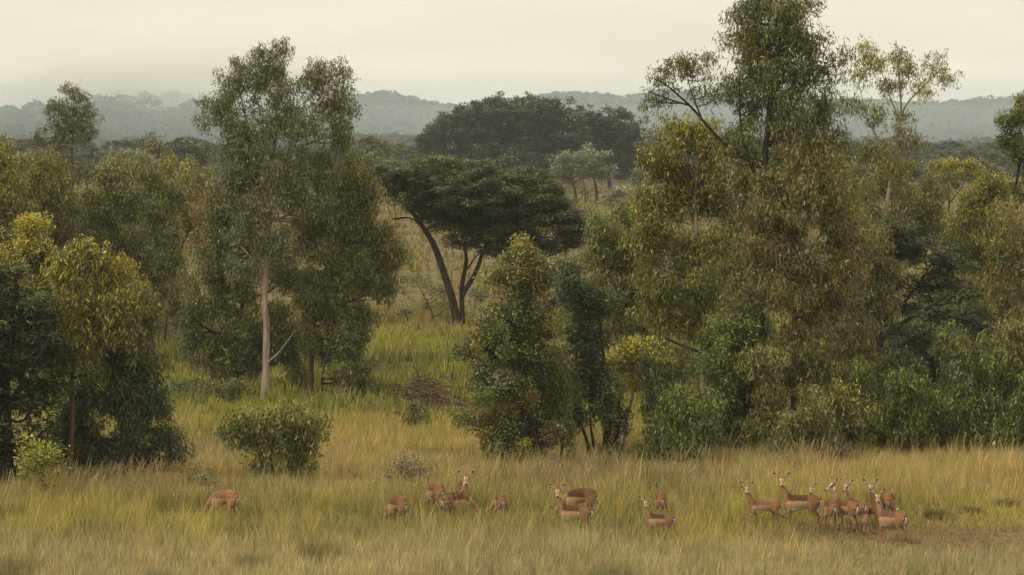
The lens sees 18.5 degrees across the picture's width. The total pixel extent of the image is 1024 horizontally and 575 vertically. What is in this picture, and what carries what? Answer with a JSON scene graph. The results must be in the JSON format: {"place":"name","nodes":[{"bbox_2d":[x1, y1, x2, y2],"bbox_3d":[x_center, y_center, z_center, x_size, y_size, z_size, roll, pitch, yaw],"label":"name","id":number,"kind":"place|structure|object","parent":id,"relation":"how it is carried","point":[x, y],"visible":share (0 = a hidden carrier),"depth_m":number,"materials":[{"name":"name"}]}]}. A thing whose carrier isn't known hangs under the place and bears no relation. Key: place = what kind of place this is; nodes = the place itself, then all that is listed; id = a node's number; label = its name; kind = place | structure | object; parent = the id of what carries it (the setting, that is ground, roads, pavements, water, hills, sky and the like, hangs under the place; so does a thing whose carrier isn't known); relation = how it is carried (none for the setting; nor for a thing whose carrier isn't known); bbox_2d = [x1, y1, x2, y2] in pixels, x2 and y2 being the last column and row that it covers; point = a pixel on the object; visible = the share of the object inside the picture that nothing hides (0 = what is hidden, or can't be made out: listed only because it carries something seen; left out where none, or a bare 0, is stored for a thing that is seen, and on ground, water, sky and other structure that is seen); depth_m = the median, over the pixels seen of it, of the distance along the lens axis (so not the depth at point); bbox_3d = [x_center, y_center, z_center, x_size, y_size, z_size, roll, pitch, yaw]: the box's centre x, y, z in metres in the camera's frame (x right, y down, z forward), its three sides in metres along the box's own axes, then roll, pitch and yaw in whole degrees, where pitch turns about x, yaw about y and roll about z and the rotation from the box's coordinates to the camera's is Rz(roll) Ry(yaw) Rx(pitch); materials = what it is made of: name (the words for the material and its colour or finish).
{"place":"outdoors","nodes":[
{"label":"outdoors","id":0,"kind":"place"},
{"bbox_2d":[0,0,1023,114],"label":"sky","id":1,"kind":"structure","parent":0,"point":[444,51],"materials":[{"name":"white"}]},
{"bbox_2d":[10,172,1023,574],"bbox_3d":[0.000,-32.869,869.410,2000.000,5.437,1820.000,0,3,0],"label":"ground","id":2,"kind":"structure","parent":0,"point":[402,298],"depth_m":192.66,"materials":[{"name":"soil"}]},
{"bbox_2d":[0,144,35,346],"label":"eucalyptus tree","id":3,"kind":"object","parent":2,"relation":"on","point":[11,202],"visible":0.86,"depth_m":131.01,"materials":[{"name":"green plant"}]},
{"bbox_2d":[0,211,65,435],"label":"eucalyptus tree","id":4,"kind":"object","parent":2,"relation":"on","point":[24,250],"visible":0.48,"depth_m":97.00,"materials":[{"name":"green plant"}]},
{"bbox_2d":[0,199,78,357],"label":"eucalyptus tree","id":5,"kind":"object","parent":2,"relation":"on","point":[36,209],"visible":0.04,"depth_m":134.15,"materials":[{"name":"green plant"}]},
{"bbox_2d":[10,427,73,493],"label":"broadleaf bush","id":6,"kind":"object","parent":2,"relation":"on","point":[40,453],"visible":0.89,"depth_m":85.28,"materials":[{"name":"green plant"}]},
{"bbox_2d":[0,255,85,486],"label":"broadleaf tree","id":7,"kind":"object","parent":2,"relation":"on","point":[32,376],"visible":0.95,"depth_m":87.36,"materials":[{"name":"green plant"}]},
{"bbox_2d":[9,143,86,342],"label":"eucalyptus tree","id":8,"kind":"object","parent":2,"relation":"on","point":[44,190],"visible":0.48,"depth_m":134.52,"materials":[{"name":"green plant"}]},
{"bbox_2d":[29,81,104,335],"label":"eucalyptus tree","id":9,"kind":"object","parent":2,"relation":"on","point":[76,130],"visible":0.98,"depth_m":146.00,"materials":[{"name":"green plant"}]},
{"bbox_2d":[53,192,135,330],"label":"eucalyptus tree","id":10,"kind":"object","parent":2,"relation":"on","point":[80,228],"visible":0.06,"depth_m":147.58,"materials":[{"name":"green plant"}]},
{"bbox_2d":[39,233,160,480],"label":"eucalyptus tree","id":11,"kind":"object","parent":2,"relation":"on","point":[94,272],"visible":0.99,"depth_m":87.76,"materials":[{"name":"green plant"}]},
{"bbox_2d":[40,281,196,478],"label":"eucalyptus tree","id":12,"kind":"object","parent":2,"relation":"on","point":[125,393],"visible":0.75,"depth_m":88.97,"materials":[{"name":"green plant"}]},
{"bbox_2d":[70,159,178,301],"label":"eucalyptus tree","id":13,"kind":"object","parent":2,"relation":"on","point":[105,216],"visible":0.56,"depth_m":136.10,"materials":[{"name":"green plant"}]},
{"bbox_2d":[101,151,178,336],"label":"eucalyptus tree","id":14,"kind":"object","parent":2,"relation":"on","point":[128,159],"visible":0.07,"depth_m":156.29,"materials":[{"name":"green plant"}]},
{"bbox_2d":[129,131,195,355],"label":"eucalyptus tree","id":15,"kind":"object","parent":2,"relation":"on","point":[158,223],"visible":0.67,"depth_m":138.96,"materials":[{"name":"green plant"}]},
{"bbox_2d":[150,153,216,347],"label":"eucalyptus tree","id":16,"kind":"object","parent":2,"relation":"on","point":[188,174],"visible":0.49,"depth_m":144.90,"materials":[{"name":"green plant"}]},
{"bbox_2d":[152,148,223,330],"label":"eucalyptus tree","id":17,"kind":"object","parent":2,"relation":"on","point":[170,163],"visible":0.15,"depth_m":159.39,"materials":[{"name":"green plant"}]},
{"bbox_2d":[162,139,214,170],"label":"savanna tree","id":18,"kind":"object","parent":2,"relation":"on","point":[195,150],"visible":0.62,"depth_m":468.86,"materials":[{"name":"green plant"}]},
{"bbox_2d":[170,181,217,365],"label":"eucalyptus tree","id":19,"kind":"object","parent":2,"relation":"on","point":[198,222],"visible":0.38,"depth_m":131.58,"materials":[{"name":"green plant"}]},
{"bbox_2d":[171,249,218,377],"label":"eucalyptus tree","id":20,"kind":"object","parent":2,"relation":"on","point":[197,273],"visible":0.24,"depth_m":126.77,"materials":[{"name":"green plant"}]},
{"bbox_2d":[198,490,238,521],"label":"impala","id":21,"kind":"object","parent":2,"relation":"on","point":[221,495],"visible":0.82,"depth_m":79.29,"materials":[{"name":"fur"}]},
{"bbox_2d":[191,373,258,401],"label":"shrub","id":22,"kind":"object","parent":2,"relation":"on","point":[230,390],"visible":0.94,"depth_m":117.12,"materials":[{"name":"green plant"}]},
{"bbox_2d":[175,165,308,391],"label":"eucalyptus tree","id":23,"kind":"object","parent":2,"relation":"on","point":[236,333],"visible":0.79,"depth_m":120.58,"materials":[{"name":"green plant"}]},
{"bbox_2d":[209,396,337,479],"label":"shrub","id":24,"kind":"object","parent":2,"relation":"on","point":[291,430],"visible":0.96,"depth_m":88.99,"materials":[{"name":"green plant"}]},
{"bbox_2d":[190,36,366,398],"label":"eucalyptus tree","id":25,"kind":"object","parent":2,"relation":"on","point":[243,146],"visible":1,"depth_m":117.64,"materials":[{"name":"green plant"}]},
{"bbox_2d":[318,317,381,397],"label":"bush","id":26,"kind":"object","parent":2,"relation":"on","point":[345,344],"visible":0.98,"depth_m":118.47,"materials":[{"name":"green plant"}]},
{"bbox_2d":[287,152,414,395],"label":"eucalyptus tree","id":27,"kind":"object","parent":2,"relation":"on","point":[367,235],"visible":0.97,"depth_m":118.83,"materials":[{"name":"green plant"}]},
{"bbox_2d":[335,145,404,219],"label":"savanna tree","id":28,"kind":"object","parent":2,"relation":"on","point":[369,159],"visible":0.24,"depth_m":329.76,"materials":[{"name":"green plant"}]},
{"bbox_2d":[350,133,408,207],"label":"savanna tree","id":29,"kind":"object","parent":2,"relation":"on","point":[368,140],"visible":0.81,"depth_m":419.31,"materials":[{"name":"green plant"}]},
{"bbox_2d":[378,496,408,520],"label":"impala","id":30,"kind":"object","parent":2,"relation":"on","point":[394,504],"visible":0.84,"depth_m":78.15,"materials":[{"name":"fur"}]},
{"bbox_2d":[371,447,437,485],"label":"shrub","id":31,"kind":"object","parent":2,"relation":"on","point":[397,466],"visible":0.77,"depth_m":87.47,"materials":[{"name":"green plant"}]},
{"bbox_2d":[385,389,440,427],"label":"shrub","id":32,"kind":"object","parent":2,"relation":"on","point":[422,409],"visible":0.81,"depth_m":104.45,"materials":[{"name":"green plant"}]},
{"bbox_2d":[405,268,451,323],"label":"shrub","id":33,"kind":"object","parent":2,"relation":"on","point":[441,290],"visible":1,"depth_m":169.80,"materials":[{"name":"green plant"}]},
{"bbox_2d":[388,371,476,413],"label":"fallen branches","id":34,"kind":"object","parent":2,"relation":"on","point":[436,393],"visible":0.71,"depth_m":113.68,"materials":[{"name":"brown plant"}]},
{"bbox_2d":[440,471,473,522],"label":"impala","id":35,"kind":"object","parent":2,"relation":"on","point":[446,498],"visible":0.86,"depth_m":78.86,"materials":[{"name":"fur"}]},
{"bbox_2d":[368,152,595,328],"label":"acacia tree","id":36,"kind":"object","parent":2,"relation":"on","point":[512,201],"visible":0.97,"depth_m":168.28,"materials":[{"name":"green plant"}]},
{"bbox_2d":[410,90,594,184],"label":"acacia tree","id":37,"kind":"object","parent":2,"relation":"on","point":[475,133],"visible":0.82,"depth_m":555.56,"materials":[{"name":"green plant"}]},
{"bbox_2d":[3,279,1017,423],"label":"meadow grass","id":38,"kind":"structure","parent":2,"relation":"on","point":[380,345],"depth_m":129.92,"materials":[{"name":"green plant"}]},
{"bbox_2d":[0,385,1023,574],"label":"meadow grass","id":39,"kind":"structure","parent":2,"relation":"on","point":[357,450],"depth_m":79.19,"materials":[{"name":"plant"}]},
{"bbox_2d":[443,230,580,467],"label":"eucalyptus tree","id":40,"kind":"object","parent":2,"relation":"on","point":[507,417],"visible":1,"depth_m":92.39,"materials":[{"name":"green plant"}]},
{"bbox_2d":[0,130,1023,179],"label":"distant woodland","id":41,"kind":"object","parent":2,"relation":"on","point":[945,149],"visible":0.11,"depth_m":672.87,"materials":[{"name":"green plant"}]},
{"bbox_2d":[1,424,1023,513],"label":"tall grass","id":42,"kind":"structure","parent":2,"relation":"on","point":[170,481],"depth_m":87.32,"materials":[{"name":"green plant"}]},
{"bbox_2d":[540,341,587,460],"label":"gum sapling","id":43,"kind":"object","parent":2,"relation":"on","point":[570,436],"visible":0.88,"depth_m":93.01,"materials":[{"name":"green plant"}]},
{"bbox_2d":[540,251,592,335],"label":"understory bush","id":44,"kind":"object","parent":2,"relation":"on","point":[559,267],"visible":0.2,"depth_m":157.78,"materials":[{"name":"green plant"}]},
{"bbox_2d":[550,484,592,531],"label":"impala","id":45,"kind":"object","parent":2,"relation":"on","point":[566,510],"visible":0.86,"depth_m":76.96,"materials":[{"name":"fur"}]},
{"bbox_2d":[551,488,598,516],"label":"impala","id":46,"kind":"object","parent":2,"relation":"on","point":[582,494],"visible":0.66,"depth_m":79.65,"materials":[{"name":"fur"}]},
{"bbox_2d":[545,142,617,204],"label":"acacia tree","id":47,"kind":"object","parent":2,"relation":"on","point":[590,168],"visible":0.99,"depth_m":485.28,"materials":[{"name":"green plant"}]},
{"bbox_2d":[542,259,634,458],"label":"eucalyptus tree","id":48,"kind":"object","parent":2,"relation":"on","point":[596,382],"visible":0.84,"depth_m":95.21,"materials":[{"name":"green plant"}]},
{"bbox_2d":[564,206,655,408],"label":"eucalyptus tree","id":49,"kind":"object","parent":2,"relation":"on","point":[611,258],"visible":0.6,"depth_m":102.25,"materials":[{"name":"green plant"}]},
{"bbox_2d":[559,103,660,188],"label":"acacia tree","id":50,"kind":"object","parent":2,"relation":"on","point":[615,134],"visible":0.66,"depth_m":573.15,"materials":[{"name":"green plant"}]},
{"bbox_2d":[605,333,679,447],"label":"eucalyptus tree","id":51,"kind":"object","parent":2,"relation":"on","point":[629,354],"visible":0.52,"depth_m":97.18,"materials":[{"name":"green plant"}]},
{"bbox_2d":[598,196,697,387],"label":"eucalyptus tree","id":52,"kind":"object","parent":2,"relation":"on","point":[621,210],"visible":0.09,"depth_m":120.88,"materials":[{"name":"green plant"}]},
{"bbox_2d":[627,121,678,190],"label":"savanna tree","id":53,"kind":"object","parent":2,"relation":"on","point":[655,139],"visible":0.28,"depth_m":399.63,"materials":[{"name":"green plant"}]},
{"bbox_2d":[639,496,675,531],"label":"impala","id":54,"kind":"object","parent":2,"relation":"on","point":[669,519],"visible":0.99,"depth_m":76.45,"materials":[{"name":"fur"}]},
{"bbox_2d":[627,408,690,466],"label":"understory bush","id":55,"kind":"object","parent":2,"relation":"on","point":[648,449],"visible":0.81,"depth_m":93.01,"materials":[{"name":"green plant"}]},
{"bbox_2d":[629,345,705,450],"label":"gum sapling","id":56,"kind":"object","parent":2,"relation":"on","point":[649,366],"visible":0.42,"depth_m":95.74,"materials":[{"name":"green plant"}]},
{"bbox_2d":[626,381,730,464],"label":"understory bush","id":57,"kind":"object","parent":2,"relation":"on","point":[697,416],"visible":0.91,"depth_m":92.99,"materials":[{"name":"green plant"}]},
{"bbox_2d":[614,109,743,395],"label":"eucalyptus tree","id":58,"kind":"object","parent":2,"relation":"on","point":[665,290],"visible":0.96,"depth_m":100.23,"materials":[{"name":"green plant"}]},
{"bbox_2d":[603,170,755,353],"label":"eucalyptus tree","id":59,"kind":"object","parent":2,"relation":"on","point":[623,328],"visible":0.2,"depth_m":118.65,"materials":[{"name":"green plant"}]},
{"bbox_2d":[691,344,756,451],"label":"gum sapling","id":60,"kind":"object","parent":2,"relation":"on","point":[723,382],"visible":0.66,"depth_m":95.93,"materials":[{"name":"green plant"}]},
{"bbox_2d":[681,298,784,396],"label":"eucalyptus tree","id":61,"kind":"object","parent":2,"relation":"on","point":[767,330],"visible":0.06,"depth_m":109.00,"materials":[{"name":"green plant"}]},
{"bbox_2d":[692,135,784,372],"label":"eucalyptus tree","id":62,"kind":"object","parent":2,"relation":"on","point":[728,269],"visible":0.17,"depth_m":115.64,"materials":[{"name":"green plant"}]},
{"bbox_2d":[693,310,793,447],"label":"eucalyptus tree","id":63,"kind":"object","parent":2,"relation":"on","point":[718,338],"visible":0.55,"depth_m":96.78,"materials":[{"name":"green plant"}]},
{"bbox_2d":[636,0,860,445],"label":"eucalyptus tree","id":64,"kind":"object","parent":2,"relation":"on","point":[756,47],"visible":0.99,"depth_m":97.31,"materials":[{"name":"green plant"}]},
{"bbox_2d":[730,337,789,450],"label":"gum sapling","id":65,"kind":"object","parent":2,"relation":"on","point":[769,394],"visible":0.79,"depth_m":95.32,"materials":[{"name":"green plant"}]},
{"bbox_2d":[740,482,790,526],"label":"impala","id":66,"kind":"object","parent":2,"relation":"on","point":[773,506],"visible":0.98,"depth_m":78.98,"materials":[{"name":"fur"}]},
{"bbox_2d":[773,472,821,527],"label":"impala","id":67,"kind":"object","parent":2,"relation":"on","point":[795,503],"visible":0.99,"depth_m":78.88,"materials":[{"name":"fur"}]},
{"bbox_2d":[728,123,877,417],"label":"eucalyptus tree","id":68,"kind":"object","parent":2,"relation":"on","point":[771,214],"visible":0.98,"depth_m":96.71,"materials":[{"name":"green plant"}]},
{"bbox_2d":[756,383,852,463],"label":"understory bush","id":69,"kind":"object","parent":2,"relation":"on","point":[819,424],"visible":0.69,"depth_m":93.20,"materials":[{"name":"green plant"}]},
{"bbox_2d":[768,138,858,381],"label":"eucalyptus tree","id":70,"kind":"object","parent":2,"relation":"on","point":[844,157],"visible":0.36,"depth_m":97.78,"materials":[{"name":"green plant"}]},
{"bbox_2d":[790,336,842,442],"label":"gum sapling","id":71,"kind":"object","parent":2,"relation":"on","point":[821,368],"visible":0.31,"depth_m":96.03,"materials":[{"name":"green plant"}]},
{"bbox_2d":[817,498,839,533],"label":"impala","id":72,"kind":"object","parent":2,"relation":"on","point":[831,507],"visible":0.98,"depth_m":77.79,"materials":[{"name":"fur"}]},
{"bbox_2d":[825,477,859,534],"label":"impala","id":73,"kind":"object","parent":2,"relation":"on","point":[850,509],"visible":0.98,"depth_m":77.89,"materials":[{"name":"fur"}]},
{"bbox_2d":[802,375,884,459],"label":"understory bush","id":74,"kind":"object","parent":2,"relation":"on","point":[849,410],"visible":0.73,"depth_m":94.69,"materials":[{"name":"green plant"}]},
{"bbox_2d":[800,194,887,401],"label":"eucalyptus tree","id":75,"kind":"object","parent":2,"relation":"on","point":[856,335],"visible":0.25,"depth_m":111.36,"materials":[{"name":"green plant"}]},
{"bbox_2d":[829,353,893,445],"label":"gum sapling","id":76,"kind":"object","parent":2,"relation":"on","point":[851,370],"visible":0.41,"depth_m":96.65,"materials":[{"name":"green plant"}]},
{"bbox_2d":[851,223,908,395],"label":"eucalyptus tree","id":77,"kind":"object","parent":2,"relation":"on","point":[880,299],"visible":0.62,"depth_m":113.56,"materials":[{"name":"green plant"}]},
{"bbox_2d":[870,489,907,543],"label":"impala","id":78,"kind":"object","parent":2,"relation":"on","point":[886,519],"visible":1,"depth_m":75.83,"materials":[{"name":"fur"}]},
{"bbox_2d":[833,154,956,281],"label":"eucalyptus tree","id":79,"kind":"object","parent":2,"relation":"on","point":[931,216],"visible":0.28,"depth_m":135.43,"materials":[{"name":"green plant"}]},
{"bbox_2d":[847,318,944,387],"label":"eucalyptus tree","id":80,"kind":"object","parent":2,"relation":"on","point":[934,366],"visible":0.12,"depth_m":121.41,"materials":[{"name":"green plant"}]},
{"bbox_2d":[836,33,965,327],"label":"eucalyptus tree","id":81,"kind":"object","parent":2,"relation":"on","point":[868,155],"visible":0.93,"depth_m":120.93,"materials":[{"name":"green plant"}]},
{"bbox_2d":[854,156,947,350],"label":"eucalyptus tree","id":82,"kind":"object","parent":2,"relation":"on","point":[881,181],"visible":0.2,"depth_m":136.32,"materials":[{"name":"green plant"}]},
{"bbox_2d":[867,335,954,433],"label":"gum sapling","id":83,"kind":"object","parent":2,"relation":"on","point":[894,359],"visible":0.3,"depth_m":97.15,"materials":[{"name":"green plant"}]},
{"bbox_2d":[871,412,951,456],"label":"understory bush","id":84,"kind":"object","parent":2,"relation":"on","point":[938,440],"visible":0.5,"depth_m":96.21,"materials":[{"name":"green plant"}]},
{"bbox_2d":[864,364,962,454],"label":"understory bush","id":85,"kind":"object","parent":2,"relation":"on","point":[909,414],"visible":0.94,"depth_m":95.57,"materials":[{"name":"green plant"}]},
{"bbox_2d":[866,212,989,392],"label":"cedar tree","id":86,"kind":"object","parent":2,"relation":"on","point":[915,248],"visible":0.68,"depth_m":117.10,"materials":[{"name":"green plant"}]},
{"bbox_2d":[930,399,967,449],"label":"understory bush","id":87,"kind":"object","parent":2,"relation":"on","point":[950,425],"visible":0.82,"depth_m":96.31,"materials":[{"name":"green plant"}]},
{"bbox_2d":[907,199,995,334],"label":"eucalyptus tree","id":88,"kind":"object","parent":2,"relation":"on","point":[973,280],"visible":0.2,"depth_m":149.17,"materials":[{"name":"green plant"}]},
{"bbox_2d":[925,319,982,428],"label":"gum sapling","id":89,"kind":"object","parent":2,"relation":"on","point":[954,343],"visible":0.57,"depth_m":97.35,"materials":[{"name":"green plant"}]},
{"bbox_2d":[926,156,987,245],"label":"acacia tree","id":90,"kind":"object","parent":2,"relation":"on","point":[954,175],"visible":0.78,"depth_m":193.26,"materials":[{"name":"green plant"}]},
{"bbox_2d":[939,374,1021,454],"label":"understory bush","id":91,"kind":"object","parent":2,"relation":"on","point":[977,411],"visible":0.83,"depth_m":96.22,"materials":[{"name":"green plant"}]},
{"bbox_2d":[937,212,1023,392],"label":"eucalyptus tree","id":92,"kind":"object","parent":2,"relation":"on","point":[985,313],"visible":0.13,"depth_m":118.90,"materials":[{"name":"green plant"}]},
{"bbox_2d":[939,163,1023,292],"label":"eucalyptus tree","id":93,"kind":"object","parent":2,"relation":"on","point":[991,188],"visible":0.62,"depth_m":123.87,"materials":[{"name":"green plant"}]},
{"bbox_2d":[964,328,1023,424],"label":"understory bush","id":94,"kind":"object","parent":2,"relation":"on","point":[997,376],"visible":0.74,"depth_m":97.08,"materials":[{"name":"green plant"}]},
{"bbox_2d":[970,191,1023,360],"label":"eucalyptus tree","id":95,"kind":"object","parent":2,"relation":"on","point":[1001,249],"visible":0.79,"depth_m":102.88,"materials":[{"name":"green plant"}]},
{"bbox_2d":[993,89,1023,286],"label":"eucalyptus tree","id":96,"kind":"object","parent":2,"relation":"on","point":[1012,139],"visible":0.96,"depth_m":118.58,"materials":[{"name":"green plant"}]},
{"bbox_2d":[993,312,1023,421],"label":"gum sapling","id":97,"kind":"object","parent":2,"relation":"on","point":[1013,331],"visible":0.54,"depth_m":97.33,"materials":[{"name":"green plant"}]},
{"bbox_2d":[998,362,1023,450],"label":"understory bush","id":98,"kind":"object","parent":2,"relation":"on","point":[1016,403],"visible":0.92,"depth_m":96.01,"materials":[{"name":"green plant"}]},
{"bbox_3d":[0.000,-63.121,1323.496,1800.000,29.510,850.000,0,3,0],"label":"hills","id":99,"kind":"structure","parent":0,"visible":0},
{"bbox_2d":[267,88,1023,141],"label":"hill forest","id":100,"kind":"object","parent":99,"relation":"on","point":[396,111],"visible":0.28,"depth_m":1161.41,"materials":[{"name":"green leaf"}]},
{"bbox_3d":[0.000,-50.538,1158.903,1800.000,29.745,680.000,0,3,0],"label":"hills","id":101,"kind":"structure","parent":0,"visible":0},
{"bbox_2d":[0,89,291,142],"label":"hill forest","id":102,"kind":"object","parent":101,"relation":"on","point":[163,113],"visible":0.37,"depth_m":1016.78,"materials":[{"name":"green leaf"}]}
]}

